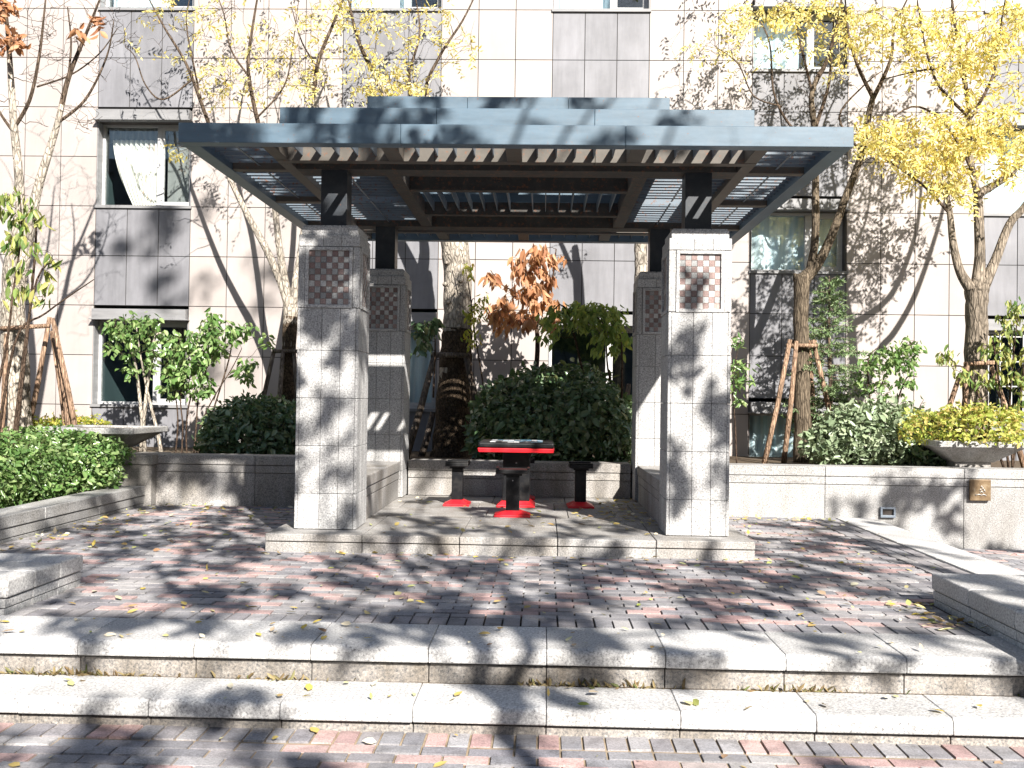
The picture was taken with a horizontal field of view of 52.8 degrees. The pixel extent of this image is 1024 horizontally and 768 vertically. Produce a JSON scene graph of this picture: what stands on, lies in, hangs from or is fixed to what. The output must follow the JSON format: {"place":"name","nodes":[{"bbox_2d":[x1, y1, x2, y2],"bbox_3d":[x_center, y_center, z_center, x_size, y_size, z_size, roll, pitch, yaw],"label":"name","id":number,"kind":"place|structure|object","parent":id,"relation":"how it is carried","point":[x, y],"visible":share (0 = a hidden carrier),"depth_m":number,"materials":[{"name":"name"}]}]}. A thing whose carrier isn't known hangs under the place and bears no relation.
{"place":"outdoors","nodes":[
{"label":"outdoors","id":0,"kind":"place"},
{"bbox_2d":[0,505,990,637],"bbox_3d":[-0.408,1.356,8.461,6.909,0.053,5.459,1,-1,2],"label":"plaza paving","id":1,"kind":"structure","parent":0,"point":[291,579],"depth_m":6.92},
{"bbox_2d":[0,553,82,614],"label":"block","id":2,"kind":"structure","parent":1,"relation":"on","point":[26,580],"depth_m":6.09,"materials":[{"name":"stone"}]},
{"bbox_2d":[0,486,144,543],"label":"planter wall","id":3,"kind":"structure","parent":1,"relation":"on","point":[18,522],"depth_m":9.41,"materials":[{"name":"stone"}]},
{"bbox_2d":[93,451,170,506],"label":"corner pier","id":4,"kind":"structure","parent":1,"relation":"on","point":[141,470],"depth_m":11.22,"materials":[{"name":"stone"}]},
{"bbox_2d":[36,425,167,454],"bbox_3d":[-4.597,0.635,11.632,1.060,0.310,1.060,1,-1,2],"label":"bowl planter","id":5,"kind":"object","parent":4,"relation":"on","point":[130,436],"visible":0.56,"depth_m":11.34,"materials":[{"name":"concrete"}]},
{"bbox_2d":[40,410,111,426],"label":"plants","id":6,"kind":"object","parent":5,"relation":"in","point":[86,420],"visible":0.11,"depth_m":12.56,"materials":[{"name":"yellow plant"}]},
{"bbox_2d":[156,453,294,506],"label":"planter wall","id":7,"kind":"structure","parent":1,"relation":"on","point":[246,480],"depth_m":11.34,"materials":[{"name":"stone"}]},
{"bbox_2d":[0,505,988,635],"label":"plaza border","id":8,"kind":"object","parent":1,"relation":"on","point":[921,561],"visible":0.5,"depth_m":5.65,"materials":[{"name":"grey stone"}]},
{"bbox_2d":[265,532,754,560],"bbox_3d":[0.025,1.330,9.790,3.802,0.098,3.588,1,-1,2],"label":"platform base","id":9,"kind":"object","parent":1,"relation":"on","point":[523,550],"visible":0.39,"depth_m":8.00,"materials":[{"name":"stone"}]},
{"bbox_2d":[265,495,754,549],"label":"platform","id":10,"kind":"structure","parent":9,"relation":"on","point":[420,528],"depth_m":8.54,"materials":[{"name":"stone"}]},
{"bbox_2d":[366,461,399,518],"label":"bench wall","id":11,"kind":"structure","parent":10,"relation":"on","point":[382,485],"depth_m":9.96,"materials":[{"name":"stone"}]},
{"bbox_2d":[443,459,470,506],"bbox_3d":[-0.550,0.997,10.426,0.260,0.447,0.330,1,-1,2],"label":"stool","id":12,"kind":"object","parent":10,"relation":"on","point":[457,467],"visible":1,"depth_m":10.36,"materials":[{"name":"stone"}]},
{"bbox_2d":[494,466,530,517],"bbox_3d":[0.007,0.991,9.490,0.330,0.447,0.260,1,-1,2],"label":"stool","id":13,"kind":"object","parent":10,"relation":"on","point":[512,509],"visible":0.98,"depth_m":9.43,"materials":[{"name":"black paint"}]},
{"bbox_2d":[178,96,853,536],"bbox_3d":[0.058,-0.604,9.928,4.970,3.650,4.730,1,-1,2],"label":"pergola","id":14,"kind":"object","parent":10,"relation":"on","point":[690,198],"visible":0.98,"depth_m":8.34,"materials":[{"name":"stone"}]},
{"bbox_2d":[478,439,553,507],"bbox_3d":[0.046,0.901,10.410,0.749,0.654,0.749,1,-1,2],"label":"game table","id":15,"kind":"object","parent":10,"relation":"on","point":[516,453],"visible":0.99,"depth_m":10.25,"materials":[{"name":"black paint"}]},
{"bbox_2d":[408,459,630,498],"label":"bench wall","id":16,"kind":"structure","parent":10,"relation":"on","point":[547,478],"depth_m":11.37,"materials":[{"name":"stone"}]},
{"bbox_2d":[530,457,534,499],"bbox_3d":[0.085,1.016,11.108,0.330,0.447,0.260,1,-1,2],"label":"stool","id":17,"kind":"object","parent":10,"relation":"on","point":[532,460],"visible":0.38,"depth_m":10.99,"materials":[{"name":"metal"}]},
{"bbox_2d":[566,461,593,508],"bbox_3d":[0.689,1.014,10.390,0.260,0.447,0.330,1,-1,0],"label":"stool","id":18,"kind":"object","parent":10,"relation":"on","point":[580,469],"visible":1,"depth_m":10.33,"materials":[{"name":"stone"}]},
{"bbox_2d":[637,465,659,522],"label":"bench wall","id":19,"kind":"structure","parent":10,"relation":"on","point":[648,487],"depth_m":9.91,"materials":[{"name":"stone"}]},
{"bbox_2d":[932,573,1023,648],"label":"block","id":20,"kind":"structure","parent":1,"relation":"on","point":[995,602],"depth_m":5.75,"materials":[{"name":"stone"}]},
{"bbox_2d":[0,723,1023,767],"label":"paving","id":21,"kind":"structure","parent":0,"point":[108,754],"depth_m":4.45,"materials":[{"name":"brick"}]},
{"bbox_2d":[0,497,1012,767],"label":"fallen leaves","id":22,"kind":"object","parent":21,"relation":"on","point":[370,741],"visible":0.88,"depth_m":6.42,"materials":[{"name":"yellow plant"}]},
{"bbox_2d":[0,713,1023,747],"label":"riser","id":23,"kind":"object","parent":21,"relation":"on","point":[560,731],"visible":0.27,"depth_m":4.67,"materials":[{"name":"stone"}]},
{"bbox_2d":[0,674,1023,736],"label":"step","id":24,"kind":"object","parent":23,"relation":"on","point":[992,716],"visible":1,"depth_m":4.70,"materials":[{"name":"stone"}]},
{"bbox_2d":[0,673,1023,696],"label":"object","id":25,"kind":"structure","parent":24,"relation":"on","point":[586,686],"depth_m":5.01,"materials":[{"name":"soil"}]},
{"bbox_2d":[0,664,1019,695],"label":"weeds","id":26,"kind":"object","parent":25,"relation":"on","point":[273,677],"visible":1,"depth_m":5.02,"materials":[{"name":"green plant"}]},
{"bbox_2d":[0,645,1023,695],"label":"riser","id":27,"kind":"object","parent":24,"relation":"on","point":[665,677],"visible":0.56,"depth_m":5.04,"materials":[{"name":"stone"}]},
{"bbox_2d":[0,615,1023,675],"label":"step","id":28,"kind":"object","parent":27,"relation":"on","point":[768,651],"visible":0.99,"depth_m":5.08,"materials":[{"name":"stone"}]},
{"bbox_2d":[132,447,1020,498],"bbox_3d":[0.376,1.297,13.276,15.000,0.640,3.400,1,-1,2],"label":"soil bed","id":29,"kind":"object","parent":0,"point":[732,459],"depth_m":13.91,"materials":[{"name":"brown soil"}]},
{"bbox_2d":[0,317,77,451],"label":"tree stakes","id":30,"kind":"object","parent":29,"relation":"on","point":[66,402],"visible":0.65,"depth_m":12.30,"materials":[{"name":"brown wood"}]},
{"bbox_2d":[33,413,52,429],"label":"hedge","id":31,"kind":"object","parent":29,"relation":"on","point":[35,422],"visible":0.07,"depth_m":12.86,"materials":[{"name":"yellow plant"}]},
{"bbox_2d":[0,0,135,430],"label":"planted tree","id":32,"kind":"object","parent":29,"relation":"on","point":[11,42],"visible":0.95,"depth_m":12.46,"materials":[{"name":"brown plant"}]},
{"bbox_2d":[98,310,177,451],"bbox_3d":[-4.947,0.013,13.655,1.236,1.948,0.678,1,-1,2],"label":"young tree","id":33,"kind":"object","parent":29,"relation":"on","point":[117,332],"visible":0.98,"depth_m":13.62,"materials":[{"name":"green plant"}]},
{"bbox_2d":[154,307,274,452],"bbox_3d":[-3.791,0.002,13.220,1.624,1.936,0.782,1,-1,2],"label":"stemmed shrub","id":34,"kind":"object","parent":29,"relation":"on","point":[200,360],"visible":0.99,"depth_m":13.12,"materials":[{"name":"green plant"}]},
{"bbox_2d":[123,0,357,443],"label":"planted tree","id":35,"kind":"object","parent":29,"relation":"on","point":[289,296],"visible":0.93,"depth_m":13.80,"materials":[{"name":"yellow plant"}]},
{"bbox_2d":[192,389,295,454],"bbox_3d":[-3.108,0.540,12.776,1.668,0.964,1.275,0,-1,25],"label":"round bush","id":36,"kind":"object","parent":29,"relation":"on","point":[246,422],"visible":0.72,"depth_m":12.45,"materials":[{"name":"green plant"}]},
{"bbox_2d":[262,348,296,429],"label":"tree stakes","id":37,"kind":"object","parent":29,"relation":"on","point":[293,351],"visible":0.42,"depth_m":13.62,"materials":[{"name":"brown wood"}]},
{"bbox_2d":[325,0,482,457],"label":"planted tree","id":38,"kind":"object","parent":29,"relation":"on","point":[453,400],"visible":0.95,"depth_m":13.57,"materials":[{"name":"yellow plant"}]},
{"bbox_2d":[410,317,445,397],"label":"climber sprig","id":39,"kind":"object","parent":29,"relation":"on","point":[423,334],"visible":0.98,"depth_m":12.40,"materials":[{"name":"green plant"}]},
{"bbox_2d":[409,352,477,458],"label":"tree stakes","id":40,"kind":"object","parent":29,"relation":"on","point":[418,417],"visible":0.53,"depth_m":13.44,"materials":[{"name":"brown wood"}]},
{"bbox_2d":[460,250,488,458],"bbox_3d":[-0.463,-0.345,13.206,0.440,2.780,0.620,1,-1,2],"label":"yellow sapling","id":41,"kind":"object","parent":29,"relation":"on","point":[473,320],"visible":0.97,"depth_m":13.20,"materials":[{"name":"green plant"}]},
{"bbox_2d":[478,244,567,366],"bbox_3d":[0.140,-0.455,13.823,1.200,2.955,0.801,1,-1,2],"label":"tree","id":42,"kind":"object","parent":29,"relation":"on","point":[528,296],"visible":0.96,"depth_m":13.70,"materials":[{"name":"brown plant"}]},
{"bbox_2d":[460,357,631,461],"bbox_3d":[0.495,0.379,12.774,2.261,1.434,2.057,1,-1,2],"label":"ball bush","id":43,"kind":"object","parent":29,"relation":"on","point":[527,404],"visible":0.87,"depth_m":12.18,"materials":[{"name":"green plant"}]},
{"bbox_2d":[533,301,632,460],"bbox_3d":[0.866,-0.032,12.582,1.237,2.019,0.725,1,-1,2],"label":"drooping shrub","id":44,"kind":"object","parent":29,"relation":"on","point":[599,317],"visible":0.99,"depth_m":12.52,"materials":[{"name":"green leaf"},{"name":"twig"}]},
{"bbox_2d":[592,396,631,463],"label":"bush","id":45,"kind":"object","parent":29,"relation":"on","point":[620,444],"visible":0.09,"depth_m":12.46,"materials":[{"name":"green plant"}]},
{"bbox_2d":[625,384,630,394],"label":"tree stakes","id":46,"kind":"object","parent":29,"relation":"on","point":[628,387],"visible":0.11,"depth_m":13.33,"materials":[{"name":"brown wood"}]},
{"bbox_2d":[630,244,647,460],"bbox_3d":[1.432,-1.256,13.354,1.117,4.584,1.070,1,-1,2],"label":"planted tree","id":47,"kind":"object","parent":29,"relation":"on","point":[640,254],"visible":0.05,"depth_m":13.31,"materials":[{"name":"beige plant"}]},
{"bbox_2d":[730,332,760,462],"bbox_3d":[2.817,0.188,12.702,0.485,1.643,0.693,1,-1,17],"label":"palmate plant","id":48,"kind":"object","parent":29,"relation":"on","point":[738,380],"visible":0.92,"depth_m":12.70,"materials":[{"name":"green plant"}]},
{"bbox_2d":[675,0,912,462],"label":"planted tree","id":49,"kind":"object","parent":29,"relation":"on","point":[803,279],"visible":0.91,"depth_m":13.56,"materials":[{"name":"yellow plant"}]},
{"bbox_2d":[761,339,831,463],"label":"tree stakes","id":50,"kind":"object","parent":29,"relation":"on","point":[796,345],"visible":0.67,"depth_m":13.32,"materials":[{"name":"brown wood"}]},
{"bbox_2d":[780,274,875,455],"bbox_3d":[4.233,-0.202,13.797,1.291,2.527,1.189,1,-1,2],"label":"conifer","id":51,"kind":"object","parent":29,"relation":"on","point":[843,368],"visible":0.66,"depth_m":13.74,"materials":[{"name":"green plant"}]},
{"bbox_2d":[797,388,953,465],"bbox_3d":[4.380,0.588,12.220,2.058,1.076,1.316,1,-1,2],"label":"spreading bush","id":52,"kind":"object","parent":29,"relation":"on","point":[842,434],"visible":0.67,"depth_m":11.90,"materials":[{"name":"green plant"}]},
{"bbox_2d":[853,336,927,416],"bbox_3d":[4.790,0.205,13.066,0.949,1.670,0.685,1,-1,2],"label":"airy shrub","id":53,"kind":"object","parent":29,"relation":"on","point":[897,360],"visible":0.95,"depth_m":13.03,"materials":[{"name":"green plant"}]},
{"bbox_2d":[893,421,959,466],"bbox_3d":[4.779,0.730,11.806,0.756,0.717,0.725,1,-1,2],"label":"spreading bush","id":54,"kind":"object","parent":29,"relation":"on","point":[917,451],"visible":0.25,"depth_m":11.58,"materials":[{"name":"green plant"}]},
{"bbox_2d":[840,0,1023,437],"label":"planted tree","id":55,"kind":"object","parent":29,"relation":"on","point":[976,286],"visible":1,"depth_m":12.62,"materials":[{"name":"yellow plant"}]},
{"bbox_2d":[935,296,1023,467],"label":"ragged shrub","id":56,"kind":"object","parent":29,"relation":"on","point":[966,376],"visible":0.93,"depth_m":11.93,"materials":[{"name":"green plant"}]},
{"bbox_2d":[947,360,1023,467],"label":"tree stakes","id":57,"kind":"object","parent":29,"relation":"on","point":[1020,454],"visible":0.46,"depth_m":12.48,"materials":[{"name":"brown wood"}]},
{"bbox_2d":[958,548,1023,571],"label":"alley paving","id":58,"kind":"structure","parent":0,"point":[1015,560],"depth_m":10.42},
{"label":"ground","id":59,"kind":"structure","parent":0,"visible":0},
{"bbox_2d":[0,0,1023,460],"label":"building","id":60,"kind":"structure","parent":59,"relation":"on","point":[136,220],"depth_m":15.13,"materials":[{"name":"tile"}]},
{"bbox_2d":[88,307,189,407],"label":"window","id":61,"kind":"structure","parent":60,"relation":"in","point":[109,388],"depth_m":15.37,"materials":[{"name":"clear glass"}]},
{"bbox_2d":[93,109,192,208],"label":"window","id":62,"kind":"structure","parent":60,"relation":"in","point":[134,170],"depth_m":15.47,"materials":[{"name":"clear glass"}]},
{"bbox_2d":[98,0,195,10],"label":"window","id":63,"kind":"structure","parent":60,"relation":"in","point":[140,5],"depth_m":15.45,"materials":[{"name":"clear glass"}]},
{"bbox_2d":[342,0,443,11],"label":"window","id":64,"kind":"structure","parent":60,"relation":"in","point":[389,5],"depth_m":15.50,"materials":[{"name":"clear glass"}]},
{"bbox_2d":[409,311,436,411],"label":"window","id":65,"kind":"structure","parent":60,"relation":"in","point":[419,365],"depth_m":15.36,"materials":[{"name":"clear glass"}]},
{"bbox_2d":[548,313,632,413],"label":"window","id":66,"kind":"structure","parent":60,"relation":"in","point":[563,349],"depth_m":17.48,"materials":[{"name":"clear glass"}]},
{"bbox_2d":[552,0,650,12],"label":"window","id":67,"kind":"structure","parent":60,"relation":"in","point":[617,6],"depth_m":15.40,"materials":[{"name":"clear glass"}]},
{"bbox_2d":[747,398,845,456],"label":"window","id":68,"kind":"structure","parent":60,"relation":"in","point":[760,412],"depth_m":15.19,"materials":[{"name":"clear glass"}]},
{"bbox_2d":[749,199,850,273],"bbox_3d":[4.149,-2.132,15.032,1.417,1.080,0.485,1,-1,2],"label":"window","id":69,"kind":"structure","parent":60,"relation":"in","point":[779,244],"depth_m":15.22,"materials":[{"name":"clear glass"}]},
{"bbox_2d":[751,0,850,71],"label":"window","id":70,"kind":"structure","parent":60,"relation":"in","point":[792,64],"depth_m":15.28,"materials":[{"name":"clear glass"}]},
{"bbox_2d":[984,115,1023,215],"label":"window","id":71,"kind":"structure","parent":60,"relation":"in","point":[999,203],"depth_m":15.16,"materials":[{"name":"white glass"}]},
{"bbox_2d":[984,0,1023,13],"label":"window","id":72,"kind":"structure","parent":60,"relation":"in","point":[988,3],"depth_m":15.23,"materials":[{"name":"white glass"}]},
{"bbox_2d":[987,318,1023,417],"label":"window","id":73,"kind":"structure","parent":60,"relation":"in","point":[993,397],"depth_m":17.21,"materials":[{"name":"black glass"}]},
{"bbox_2d":[728,463,1023,549],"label":"planter wall","id":74,"kind":"structure","parent":59,"relation":"on","point":[935,503],"depth_m":10.95,"materials":[{"name":"stone"}]},
{"bbox_2d":[880,507,895,517],"bbox_3d":[3.983,1.360,10.935,0.158,0.110,0.045,1,-1,2],"label":"wall lamp","id":75,"kind":"object","parent":74,"relation":"attached to","point":[887,512],"visible":1,"depth_m":10.91,"materials":[{"name":"metal"}]},
{"bbox_2d":[917,439,1023,466],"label":"bowl planter","id":76,"kind":"object","parent":74,"relation":"on","point":[961,454],"visible":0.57,"depth_m":11.12,"materials":[{"name":"concrete"}]},
{"bbox_2d":[897,398,1023,448],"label":"bowl shrub","id":77,"kind":"object","parent":76,"relation":"in","point":[978,415],"visible":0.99,"depth_m":11.17,"materials":[{"name":"yellow plant"}]},
{"bbox_2d":[969,479,990,500],"bbox_3d":[4.944,1.120,10.889,0.217,0.222,0.044,1,-1,2],"label":"plaque","id":78,"kind":"object","parent":74,"relation":"attached to","point":[979,489],"visible":1,"depth_m":10.88,"materials":[{"name":"brown metal"}]},
{"bbox_2d":[836,517,1023,574],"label":"kerb strip","id":79,"kind":"object","parent":59,"relation":"on","point":[965,561],"visible":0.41,"depth_m":8.65,"materials":[{"name":"stone"}]},
{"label":"hedge soil","id":80,"kind":"structure","parent":0,"visible":0},
{"bbox_2d":[0,428,82,508],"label":"hedge plant","id":81,"kind":"object","parent":80,"relation":"on","point":[24,484],"visible":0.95,"depth_m":9.76,"materials":[{"name":"green plant"}]},
{"bbox_2d":[0,185,93,493],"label":"leafy sapling","id":82,"kind":"object","parent":80,"relation":"on","point":[19,242],"visible":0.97,"depth_m":10.34,"materials":[{"name":"green plant"}]},
{"bbox_2d":[0,420,136,495],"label":"hedge plant","id":83,"kind":"object","parent":80,"relation":"on","point":[91,479],"visible":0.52,"depth_m":10.72,"materials":[{"name":"green plant"}]}
]}

